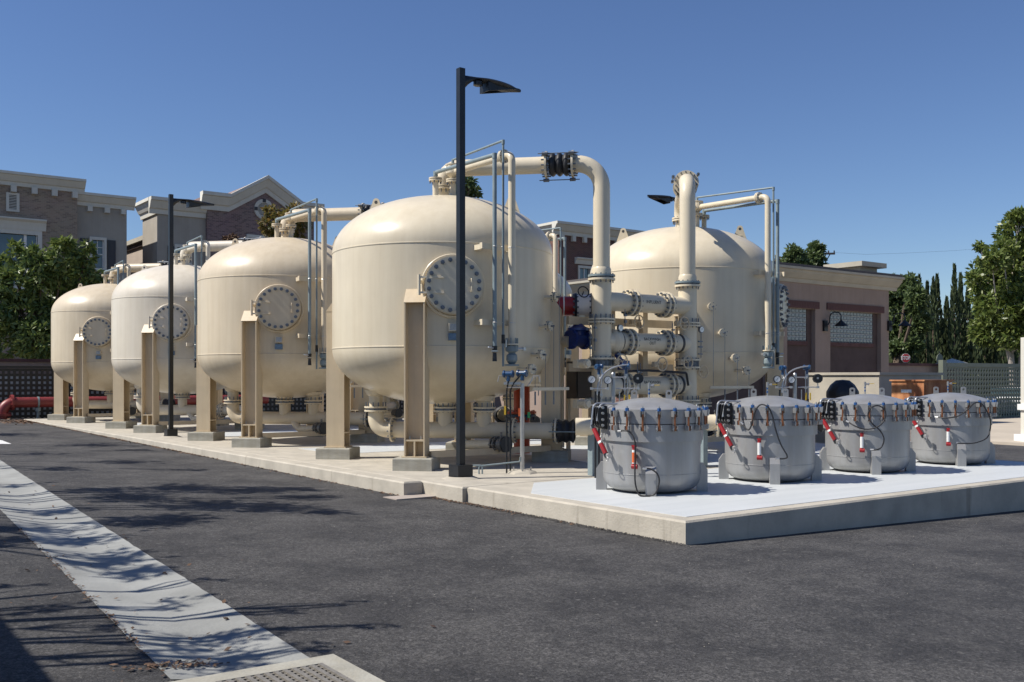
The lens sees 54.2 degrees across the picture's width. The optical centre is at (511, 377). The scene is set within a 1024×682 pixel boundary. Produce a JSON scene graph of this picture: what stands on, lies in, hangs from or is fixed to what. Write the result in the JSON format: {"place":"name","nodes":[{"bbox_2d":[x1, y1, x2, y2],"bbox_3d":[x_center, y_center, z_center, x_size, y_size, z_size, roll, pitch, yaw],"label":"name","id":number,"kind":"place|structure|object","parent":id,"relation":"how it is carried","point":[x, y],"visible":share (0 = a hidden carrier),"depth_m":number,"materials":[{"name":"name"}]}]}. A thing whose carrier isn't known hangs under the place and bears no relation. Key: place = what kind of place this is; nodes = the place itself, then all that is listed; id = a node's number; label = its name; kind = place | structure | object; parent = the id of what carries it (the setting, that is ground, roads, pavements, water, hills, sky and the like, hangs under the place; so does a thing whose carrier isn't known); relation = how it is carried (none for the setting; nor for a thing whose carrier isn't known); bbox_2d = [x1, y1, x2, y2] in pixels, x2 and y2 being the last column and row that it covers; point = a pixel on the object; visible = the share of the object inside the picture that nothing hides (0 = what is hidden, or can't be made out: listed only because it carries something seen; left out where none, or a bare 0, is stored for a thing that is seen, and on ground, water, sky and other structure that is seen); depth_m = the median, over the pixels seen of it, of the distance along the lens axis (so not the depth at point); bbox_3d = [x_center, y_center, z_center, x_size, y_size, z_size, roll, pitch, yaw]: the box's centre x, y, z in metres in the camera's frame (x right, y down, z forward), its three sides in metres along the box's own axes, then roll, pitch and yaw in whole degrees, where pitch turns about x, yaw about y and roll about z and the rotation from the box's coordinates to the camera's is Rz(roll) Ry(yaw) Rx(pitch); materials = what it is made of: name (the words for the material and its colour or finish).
{"place":"outdoors","nodes":[
{"label":"outdoors","id":0,"kind":"place"},
{"bbox_2d":[0,413,1023,681],"bbox_3d":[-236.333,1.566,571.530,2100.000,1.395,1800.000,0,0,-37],"label":"ground","id":1,"kind":"structure","parent":0,"point":[314,567],"depth_m":7.79,"materials":[{"name":"asphalt"}]},
{"bbox_2d":[0,418,43,424],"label":"leaf litter","id":2,"kind":"object","parent":1,"relation":"on","point":[23,421],"visible":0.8,"depth_m":32.78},
{"bbox_2d":[0,170,135,358],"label":"apartment building","id":3,"kind":"structure","parent":1,"relation":"on","point":[40,209],"depth_m":55.90,"materials":[{"name":"beige brick"}]},
{"bbox_2d":[0,228,42,290],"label":"window","id":4,"kind":"structure","parent":3,"relation":"in","point":[26,236],"depth_m":54.72,"materials":[{"name":"glass"}]},
{"bbox_2d":[89,236,106,270],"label":"window","id":5,"kind":"structure","parent":3,"relation":"in","point":[101,245],"depth_m":57.69,"materials":[{"name":"glass"}]},
{"bbox_2d":[0,395,268,418],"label":"red pipe run","id":6,"kind":"object","parent":1,"relation":"on","point":[11,402],"visible":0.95,"depth_m":35.48,"materials":[{"name":"paint"}]},
{"bbox_2d":[0,460,308,678],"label":"gutter","id":7,"kind":"object","parent":1,"relation":"on","point":[130,577],"visible":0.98,"depth_m":7.21,"materials":[{"name":"concrete"}]},
{"bbox_2d":[19,528,149,656],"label":"leaf litter","id":8,"kind":"object","parent":7,"relation":"on","point":[133,640],"visible":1,"depth_m":6.89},
{"bbox_2d":[110,658,229,670],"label":"leaf litter","id":9,"kind":"object","parent":7,"relation":"on","point":[152,665],"visible":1,"depth_m":5.41,"materials":[{"name":"plant"}]},
{"bbox_2d":[3,485,435,675],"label":"leaf litter","id":10,"kind":"object","parent":7,"relation":"on","point":[223,601],"visible":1,"depth_m":6.62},
{"bbox_2d":[19,419,398,495],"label":"leaf litter","id":11,"kind":"object","parent":1,"relation":"on","point":[190,453],"visible":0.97,"depth_m":21.54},
{"bbox_2d":[25,419,421,494],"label":"slab kerb","id":12,"kind":"structure","parent":1,"relation":"on","point":[383,483],"depth_m":16.94,"materials":[{"name":"concrete"}]},
{"bbox_2d":[127,175,324,274],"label":"apartment building","id":13,"kind":"structure","parent":1,"relation":"on","point":[239,211],"depth_m":61.22,"materials":[{"name":"brown paint"}]},
{"bbox_2d":[0,359,474,416],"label":"block wall","id":14,"kind":"structure","parent":1,"relation":"on","point":[25,362],"depth_m":37.55,"materials":[{"name":"pink paint"}]},
{"bbox_2d":[0,366,475,417],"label":"lattice fence","id":15,"kind":"object","parent":1,"relation":"on","point":[42,385],"visible":0.12,"depth_m":36.43,"materials":[{"name":"metal"}]},
{"bbox_2d":[171,654,384,681],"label":"drain basin","id":16,"kind":"object","parent":1,"relation":"on","point":[330,668],"visible":1,"depth_m":5.22,"materials":[{"name":"grey concrete"}]},
{"bbox_2d":[383,494,435,499],"bbox_3d":[-1.401,1.645,13.686,0.620,0.030,0.360,0,0,-37],"label":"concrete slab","id":17,"kind":"object","parent":1,"relation":"on","point":[413,496],"visible":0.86,"depth_m":13.65,"materials":[{"name":"concrete"}]},
{"bbox_2d":[37,415,824,502],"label":"tank slab","id":18,"kind":"structure","parent":1,"relation":"on","point":[434,483],"depth_m":17.22,"materials":[{"name":"concrete"}]},
{"bbox_2d":[47,414,72,419],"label":"concrete pedestal","id":19,"kind":"object","parent":18,"relation":"on","point":[56,416],"visible":0.76,"depth_m":33.82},
{"bbox_2d":[66,417,95,422],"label":"concrete pedestal","id":20,"kind":"object","parent":18,"relation":"on","point":[80,419],"visible":0.86,"depth_m":31.64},
{"bbox_2d":[105,421,136,428],"bbox_3d":[-11.139,1.353,28.532,0.620,0.195,0.620,0,0,8],"label":"concrete pedestal","id":21,"kind":"object","parent":18,"relation":"on","point":[119,425],"visible":0.86,"depth_m":28.24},
{"bbox_2d":[133,425,166,432],"bbox_3d":[-9.519,1.353,26.344,0.620,0.195,0.620,0,0,8],"label":"concrete pedestal","id":22,"kind":"object","parent":18,"relation":"on","point":[148,428],"visible":0.81,"depth_m":26.05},
{"bbox_2d":[159,415,179,420],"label":"concrete pedestal","id":23,"kind":"object","parent":18,"relation":"on","point":[165,417],"visible":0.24,"depth_m":33.25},
{"bbox_2d":[159,194,213,437],"bbox_3d":[-7.926,-1.485,24.427,1.337,5.870,0.540,0,0,-37],"label":"lamp post","id":24,"kind":"object","parent":18,"relation":"on","point":[170,432],"visible":1,"depth_m":24.15,"materials":[{"name":"brown metal"}]},
{"bbox_2d":[188,431,224,440],"bbox_3d":[-7.053,1.353,23.096,0.620,0.195,0.620,0,0,8],"label":"concrete pedestal","id":25,"kind":"object","parent":18,"relation":"on","point":[206,436],"visible":0.86,"depth_m":22.81,"materials":[{"name":"concrete"}]},
{"bbox_2d":[216,419,228,425],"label":"concrete pedestal","id":26,"kind":"object","parent":18,"relation":"on","point":[222,424],"visible":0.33,"depth_m":29.95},
{"bbox_2d":[111,235,264,424],"bbox_3d":[-9.059,-1.325,28.143,4.033,5.180,4.253,0,0,-37],"label":"storage tank","id":27,"kind":"object","parent":26,"relation":"on","point":[139,330],"visible":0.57,"depth_m":26.51,"materials":[{"name":"metal"}]},
{"bbox_2d":[232,437,271,447],"bbox_3d":[-5.434,1.353,20.908,0.620,0.195,0.620,0,0,8],"label":"concrete pedestal","id":28,"kind":"object","parent":18,"relation":"on","point":[238,442],"visible":0.86,"depth_m":20.62,"materials":[{"name":"concrete"}]},
{"bbox_2d":[225,428,358,436],"bbox_3d":[-3.921,1.448,27.826,9.600,0.005,1.800,0,0,-37],"label":"slab coating","id":29,"kind":"object","parent":18,"relation":"on","point":[228,434],"visible":0.08,"depth_m":26.18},
{"bbox_2d":[316,446,359,459],"bbox_3d":[-3.118,1.353,17.947,0.620,0.195,0.620,0,0,8],"label":"concrete pedestal","id":30,"kind":"object","parent":18,"relation":"on","point":[352,452],"visible":0.81,"depth_m":17.65,"materials":[{"name":"concrete"}]},
{"bbox_2d":[350,433,384,442],"bbox_3d":[-3.246,1.353,22.527,0.620,0.195,0.620,0,0,8],"label":"concrete pedestal","id":31,"kind":"object","parent":18,"relation":"on","point":[368,438],"visible":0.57,"depth_m":22.23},
{"bbox_2d":[392,455,439,470],"bbox_3d":[-1.499,1.353,15.758,0.620,0.195,0.620,0,0,8],"label":"concrete pedestal","id":32,"kind":"object","parent":18,"relation":"on","point":[399,463],"visible":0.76,"depth_m":15.46,"materials":[{"name":"concrete"}]},
{"bbox_2d":[299,439,574,452],"bbox_3d":[0.064,1.448,22.440,9.600,0.005,1.800,0,0,-37],"label":"slab coating","id":33,"kind":"object","parent":18,"relation":"on","point":[390,447],"visible":0.23,"depth_m":20.59,"materials":[{"name":"paint"}]},
{"bbox_2d":[647,195,674,203],"bbox_3d":[3.809,-1.585,24.527,1.337,5.870,0.540,0,0,-37],"label":"lamp post","id":34,"kind":"object","parent":33,"relation":"on","point":[663,199],"visible":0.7,"depth_m":24.35,"materials":[{"name":"brown metal"}]},
{"bbox_2d":[446,440,455,449],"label":"concrete pedestal","id":35,"kind":"object","parent":18,"relation":"on","point":[450,445],"visible":0.24,"depth_m":19.29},
{"bbox_2d":[324,140,610,457],"bbox_3d":[-1.039,-1.325,17.557,4.033,5.180,4.253,0,0,-37],"label":"storage tank","id":36,"kind":"object","parent":35,"relation":"on","point":[391,321],"visible":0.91,"depth_m":16.20,"materials":[{"name":"metal"}]},
{"bbox_2d":[442,67,520,479],"bbox_3d":[-0.414,-1.485,14.560,1.337,5.870,0.540,0,0,-37],"label":"lamp post","id":37,"kind":"object","parent":18,"relation":"on","point":[460,469],"visible":1,"depth_m":14.29,"materials":[{"name":"brown metal"}]},
{"bbox_2d":[473,370,540,474],"bbox_3d":[-0.082,0.668,15.112,1.028,1.564,0.416,0,0,0],"label":"transmitter stand","id":38,"kind":"object","parent":18,"relation":"on","point":[507,375],"visible":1,"depth_m":15.08,"materials":[{"name":"silver metal"}]},
{"bbox_2d":[508,386,535,453],"bbox_3d":[0.181,0.785,18.483,0.537,1.230,0.537,0,0,-37],"label":"vermilion pipe spool","id":39,"kind":"object","parent":18,"relation":"on","point":[514,413],"visible":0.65,"depth_m":18.36,"materials":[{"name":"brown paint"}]},
{"bbox_2d":[532,448,570,461],"bbox_3d":[0.689,1.353,17.378,0.620,0.195,0.620,0,0,8],"label":"concrete pedestal","id":40,"kind":"object","parent":18,"relation":"on","point":[564,455],"visible":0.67,"depth_m":17.08,"materials":[{"name":"concrete"}]},
{"bbox_2d":[575,418,600,475],"bbox_3d":[1.326,0.973,14.783,0.772,0.955,0.470,0,0,5],"label":"branch line","id":41,"kind":"object","parent":18,"relation":"on","point":[582,426],"visible":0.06,"depth_m":14.73,"materials":[{"name":"beige paint"}]},
{"bbox_2d":[527,441,824,465],"bbox_3d":[3.582,1.448,19.787,7.500,0.005,5.050,0,0,-37],"label":"slab coating","id":42,"kind":"object","parent":18,"relation":"on","point":[716,450],"depth_m":19.22,"materials":[{"name":"paint"}]},
{"bbox_2d":[566,358,591,448],"bbox_3d":[1.349,0.550,18.552,0.680,1.800,0.358,0,0,-37],"label":"electrical cabinet","id":43,"kind":"object","parent":42,"relation":"on","point":[578,384],"visible":0.34,"depth_m":18.34,"materials":[{"name":"metal"}]},
{"bbox_2d":[575,435,587,444],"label":"concrete pedestal","id":44,"kind":"object","parent":42,"relation":"on","point":[581,440],"visible":0.24,"depth_m":21.22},
{"bbox_2d":[567,272,707,453],"bbox_3d":[2.230,-0.166,17.871,2.967,3.232,0.962,0,0,-37],"label":"pipe manifold","id":45,"kind":"object","parent":42,"relation":"on","point":[610,343],"visible":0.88,"depth_m":17.67,"materials":[{"name":"beige paint"}]},
{"bbox_2d":[557,286,591,316],"bbox_3d":[1.111,-1.325,17.880,0.720,0.581,0.480,0,0,0],"label":"valve","id":46,"kind":"object","parent":45,"relation":"attached to","point":[575,304],"visible":0.81,"depth_m":17.71,"materials":[{"name":"paint"}]},
{"bbox_2d":[560,315,591,446],"bbox_3d":[1.189,0.070,17.574,0.876,2.320,0.484,0,0,-16],"label":"blue valve","id":47,"kind":"object","parent":45,"relation":"attached to","point":[574,336],"visible":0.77,"depth_m":17.47,"materials":[{"name":"metal"}]},
{"bbox_2d":[826,380,858,397],"bbox_3d":[6.946,1.100,21.004,0.656,2.100,0.663,0,0,-37],"label":"covered pump","id":48,"kind":"object","parent":42,"relation":"on","point":[838,388],"visible":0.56,"depth_m":20.79,"materials":[{"name":"blue"}]},
{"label":"concrete pedestal","id":49,"kind":"object","parent":42,"relation":"on","visible":0},
{"bbox_2d":[580,170,789,441],"bbox_3d":[3.633,-1.325,21.015,4.033,5.180,4.253,0,0,-37],"label":"storage tank","id":50,"kind":"object","parent":49,"relation":"on","point":[742,306],"visible":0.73,"depth_m":19.54,"materials":[{"name":"metal"}]},
{"bbox_2d":[701,410,722,466],"bbox_3d":[3.185,0.973,16.121,0.772,0.955,0.470,0,0,5],"label":"branch line","id":51,"kind":"object","parent":18,"relation":"on","point":[714,427],"visible":0.3,"depth_m":16.06,"materials":[{"name":"beige paint"}]},
{"bbox_2d":[427,497,602,529],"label":"leaf litter","id":52,"kind":"object","parent":1,"relation":"on","point":[487,507],"visible":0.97,"depth_m":12.80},
{"bbox_2d":[434,498,686,545],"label":"gravel","id":53,"kind":"structure","parent":1,"relation":"on","point":[638,536],"depth_m":11.20,"materials":[{"name":"gravel"}]},
{"bbox_2d":[537,220,643,280],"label":"apartment building","id":54,"kind":"structure","parent":1,"relation":"on","point":[579,250],"depth_m":78.26,"materials":[{"name":"paint"}]},
{"bbox_2d":[578,265,591,278],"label":"window","id":55,"kind":"structure","parent":54,"relation":"in","point":[582,273],"depth_m":78.91,"materials":[{"name":"glass"}]},
{"bbox_2d":[475,261,904,418],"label":"pump house","id":56,"kind":"structure","parent":1,"relation":"on","point":[855,294],"depth_m":40.42,"materials":[{"name":"brown paint"}]},
{"bbox_2d":[787,308,805,340],"bbox_3d":[11.017,-2.051,39.015,1.425,1.274,0.063,0,0,-37],"label":"window","id":57,"kind":"structure","parent":56,"relation":"in","point":[796,327],"depth_m":39.08,"materials":[{"name":"grey"}]},
{"bbox_2d":[822,312,847,330],"bbox_3d":[12.845,-2.215,39.740,0.950,0.763,0.519,0,0,22],"label":"wall lamp","id":58,"kind":"object","parent":56,"relation":"attached to","point":[825,323],"visible":1,"depth_m":39.65,"materials":[{"name":"metal"}]},
{"bbox_2d":[830,311,871,342],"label":"window","id":59,"kind":"structure","parent":56,"relation":"in","point":[859,328],"depth_m":41.20,"materials":[{"name":"grey"}]},
{"bbox_2d":[887,313,910,330],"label":"wall lamp","id":60,"kind":"object","parent":56,"relation":"attached to","point":[890,324],"visible":1,"depth_m":42.28,"materials":[{"name":"metal"}]},
{"bbox_2d":[467,460,1023,544],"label":"filter slab","id":61,"kind":"structure","parent":1,"relation":"on","point":[995,496],"depth_m":11.71,"materials":[{"name":"concrete"}]},
{"bbox_2d":[531,460,1023,516],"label":"slab coating","id":62,"kind":"object","parent":61,"relation":"on","point":[731,494],"visible":0.64,"depth_m":13.00,"materials":[{"name":"paint"}]},
{"bbox_2d":[587,363,642,477],"bbox_3d":[1.481,0.624,14.394,0.802,1.651,0.240,0,0,0],"label":"instrument rack","id":63,"kind":"object","parent":62,"relation":"on","point":[637,379],"visible":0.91,"depth_m":14.34,"materials":[{"name":"silver metal"}]},
{"bbox_2d":[590,383,709,496],"bbox_3d":[1.763,0.757,12.812,1.530,1.375,1.467,0,0,-37],"label":"filter vessel","id":64,"kind":"object","parent":62,"relation":"on","point":[649,446],"visible":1,"depth_m":12.31,"materials":[{"name":"metal"}]},
{"bbox_2d":[715,382,823,484],"bbox_3d":[3.622,0.757,14.150,1.530,1.375,1.467,0,0,-37],"label":"filter vessel","id":65,"kind":"object","parent":62,"relation":"on","point":[770,440],"visible":1,"depth_m":13.66,"materials":[{"name":"metal"}]},
{"bbox_2d":[773,365,822,401],"bbox_3d":[4.613,0.624,16.214,0.802,1.651,0.240,0,0,0],"label":"instrument rack","id":66,"kind":"object","parent":62,"relation":"on","point":[817,378],"visible":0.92,"depth_m":16.14,"materials":[{"name":"silver metal"}]},
{"bbox_2d":[818,382,917,474],"bbox_3d":[5.482,0.757,15.502,1.530,1.375,1.467,0,0,-37],"label":"filter vessel","id":67,"kind":"object","parent":62,"relation":"on","point":[865,432],"visible":0.95,"depth_m":15.01,"materials":[{"name":"metal"}]},
{"bbox_2d":[904,381,997,465],"bbox_3d":[7.390,0.757,16.892,1.530,1.375,1.502,0,0,-37],"label":"filter vessel","id":68,"kind":"object","parent":62,"relation":"on","point":[951,428],"visible":0.94,"depth_m":16.41,"materials":[{"name":"metal"}]},
{"bbox_2d":[779,242,814,265],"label":"tree","id":69,"kind":"object","parent":1,"relation":"on","point":[795,253],"visible":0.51,"depth_m":57.14,"materials":[{"name":"green plant"}]},
{"bbox_2d":[804,240,828,265],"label":"tree","id":70,"kind":"object","parent":1,"relation":"on","point":[815,250],"visible":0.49,"depth_m":59.38,"materials":[{"name":"green plant"}]},
{"bbox_2d":[808,372,943,442],"bbox_3d":[8.536,1.020,23.516,2.580,2.260,1.930,0,0,-37],"label":"concrete vault","id":71,"kind":"object","parent":1,"relation":"on","point":[877,379],"visible":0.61,"depth_m":22.68,"materials":[{"name":"concrete"}]},
{"bbox_2d":[901,354,909,362],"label":"stop sign","id":72,"kind":"object","parent":1,"relation":"on","point":[905,358],"visible":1,"depth_m":46.99,"materials":[{"name":"metal"}]},
{"bbox_2d":[889,271,934,362],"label":"tree","id":73,"kind":"object","parent":1,"relation":"on","point":[909,297],"visible":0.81,"depth_m":49.63,"materials":[{"name":"green plant"}]},
{"bbox_2d":[889,363,937,372],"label":"boundary wall","id":74,"kind":"structure","parent":1,"relation":"on","point":[915,367],"depth_m":45.29,"materials":[{"name":"pink paint"}]},
{"bbox_2d":[917,273,924,362],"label":"cypress tree","id":75,"kind":"object","parent":1,"relation":"on","point":[920,360],"visible":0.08,"depth_m":75.31,"materials":[{"name":"green plant"}]},
{"bbox_2d":[889,380,953,399],"bbox_3d":[8.457,1.100,20.639,1.110,2.100,0.780,0,0,-37],"label":"rusty cabinet","id":76,"kind":"object","parent":1,"relation":"on","point":[902,389],"visible":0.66,"depth_m":20.33,"materials":[{"name":"metal"}]},
{"bbox_2d":[921,280,929,362],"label":"cypress tree","id":77,"kind":"object","parent":1,"relation":"on","point":[927,286],"visible":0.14,"depth_m":76.92,"materials":[{"name":"green plant"}]},
{"bbox_2d":[926,275,939,362],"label":"cypress tree","id":78,"kind":"object","parent":1,"relation":"on","point":[931,341],"visible":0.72,"depth_m":73.87,"materials":[{"name":"green plant"}]},
{"bbox_2d":[931,272,944,362],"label":"cypress tree","id":79,"kind":"object","parent":1,"relation":"on","point":[940,321],"visible":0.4,"depth_m":75.29,"materials":[{"name":"green plant"}]},
{"bbox_2d":[943,294,953,359],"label":"cypress tree","id":80,"kind":"object","parent":1,"relation":"on","point":[946,311],"visible":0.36,"depth_m":76.83,"materials":[{"name":"green plant"}]},
{"bbox_2d":[947,263,960,360],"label":"cypress tree","id":81,"kind":"object","parent":1,"relation":"on","point":[954,348],"visible":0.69,"depth_m":73.85,"materials":[{"name":"green plant"}]},
{"bbox_2d":[956,271,967,384],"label":"cypress tree","id":82,"kind":"object","parent":1,"relation":"on","point":[963,330],"visible":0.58,"depth_m":75.30,"materials":[{"name":"green plant"}]},
{"bbox_2d":[961,287,973,384],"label":"cypress tree","id":83,"kind":"object","parent":1,"relation":"on","point":[967,304],"visible":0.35,"depth_m":76.80,"materials":[{"name":"green plant"}]},
{"bbox_2d":[967,313,983,393],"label":"cypress tree","id":84,"kind":"object","parent":1,"relation":"on","point":[977,353],"visible":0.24,"depth_m":73.78,"materials":[{"name":"green plant"}]},
{"bbox_2d":[938,360,1020,417],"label":"sliding gate","id":85,"kind":"structure","parent":1,"relation":"on","point":[944,366],"depth_m":48.29,"materials":[{"name":"metal"}]},
{"bbox_2d":[978,347,991,393],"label":"cypress tree","id":86,"kind":"object","parent":1,"relation":"on","point":[987,358],"visible":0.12,"depth_m":75.17,"materials":[{"name":"green plant"}]},
{"bbox_2d":[986,347,1000,380],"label":"cypress tree","id":87,"kind":"object","parent":1,"relation":"on","point":[994,351],"visible":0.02,"depth_m":76.58,"materials":[{"name":"green plant"}]},
{"bbox_2d":[994,349,1008,384],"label":"cypress tree","id":88,"kind":"object","parent":1,"relation":"on","point":[999,355],"visible":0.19,"depth_m":73.76,"materials":[{"name":"green plant"}]},
{"bbox_2d":[0,0,1023,320],"label":"sky","id":89,"kind":"structure","parent":0,"point":[878,129],"materials":[{"name":"blue"}]},
{"bbox_2d":[936,359,965,389],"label":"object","id":90,"kind":"structure","parent":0,"point":[953,361],"depth_m":51.29,"materials":[{"name":"grey paint"}]},
{"bbox_2d":[990,417,1023,445],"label":"road","id":91,"kind":"structure","parent":0,"point":[1003,431],"depth_m":36.65,"materials":[{"name":"concrete"}]},
{"bbox_2d":[1014,337,1023,441],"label":"painted column","id":92,"kind":"structure","parent":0,"point":[1018,437],"depth_m":30.63,"materials":[{"name":"paint"}]},
{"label":"concrete pedestal","id":93,"kind":"object","parent":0,"visible":0},
{"bbox_2d":[194,198,387,437],"bbox_3d":[-4.974,-1.325,22.707,4.033,5.180,4.253,0,0,-37],"label":"storage tank","id":94,"kind":"object","parent":93,"relation":"on","point":[263,304],"visible":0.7,"depth_m":21.12,"materials":[{"name":"metal"}]},
{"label":"concrete pedestal","id":95,"kind":"object","parent":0,"visible":0},
{"bbox_2d":[51,260,179,416],"bbox_3d":[-13.288,-1.325,33.722,4.033,5.180,4.253,0,0,-37],"label":"storage tank","id":96,"kind":"object","parent":95,"relation":"on","point":[81,362],"visible":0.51,"depth_m":32.08,"materials":[{"name":"metal"}]},
{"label":"concrete pedestal","id":97,"kind":"object","parent":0,"visible":0},
{"bbox_2d":[429,227,578,422],"bbox_3d":[-0.281,-1.325,26.304,4.033,5.180,4.253,0,0,-37],"label":"storage tank","id":98,"kind":"object","parent":97,"relation":"on","point":[561,286],"visible":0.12,"depth_m":25.01,"materials":[{"name":"metal"}]},
{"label":"concrete pedestal","id":99,"kind":"object","parent":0,"visible":0},
{"bbox_2d":[350,382,437,418],"bbox_3d":[-4.326,-1.325,31.770,4.033,5.180,4.253,0,0,-37],"label":"storage tank","id":100,"kind":"object","parent":99,"relation":"on","point":[394,410],"visible":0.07,"depth_m":30.51,"materials":[{"name":"metal"}]},
{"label":"planted ground","id":101,"kind":"structure","parent":0,"visible":0},
{"bbox_2d":[0,233,108,358],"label":"tree","id":102,"kind":"object","parent":101,"relation":"on","point":[28,338],"visible":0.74,"depth_m":41.99,"materials":[{"name":"green plant"}]},
{"bbox_2d":[221,233,240,240],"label":"tree","id":103,"kind":"object","parent":101,"relation":"on","point":[231,237],"visible":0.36,"depth_m":47.82,"materials":[{"name":"green plant"}]},
{"bbox_2d":[255,201,312,238],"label":"tree","id":104,"kind":"object","parent":101,"relation":"on","point":[272,213],"visible":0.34,"depth_m":45.81,"materials":[{"name":"green plant"}]},
{"bbox_2d":[465,176,482,198],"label":"tree","id":105,"kind":"object","parent":101,"relation":"on","point":[472,189],"visible":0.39,"depth_m":59.70,"materials":[{"name":"green plant"}]},
{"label":"street","id":106,"kind":"structure","parent":0,"visible":0},
{"bbox_2d":[961,205,1023,413],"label":"tree","id":107,"kind":"object","parent":106,"relation":"on","point":[994,281],"visible":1,"depth_m":53.38,"materials":[{"name":"green plant"}]},
{"bbox_2d":[986,387,1020,410],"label":"parked car","id":108,"kind":"object","parent":106,"relation":"on","point":[1007,397],"visible":0.09,"depth_m":51.35,"materials":[{"name":"white"}]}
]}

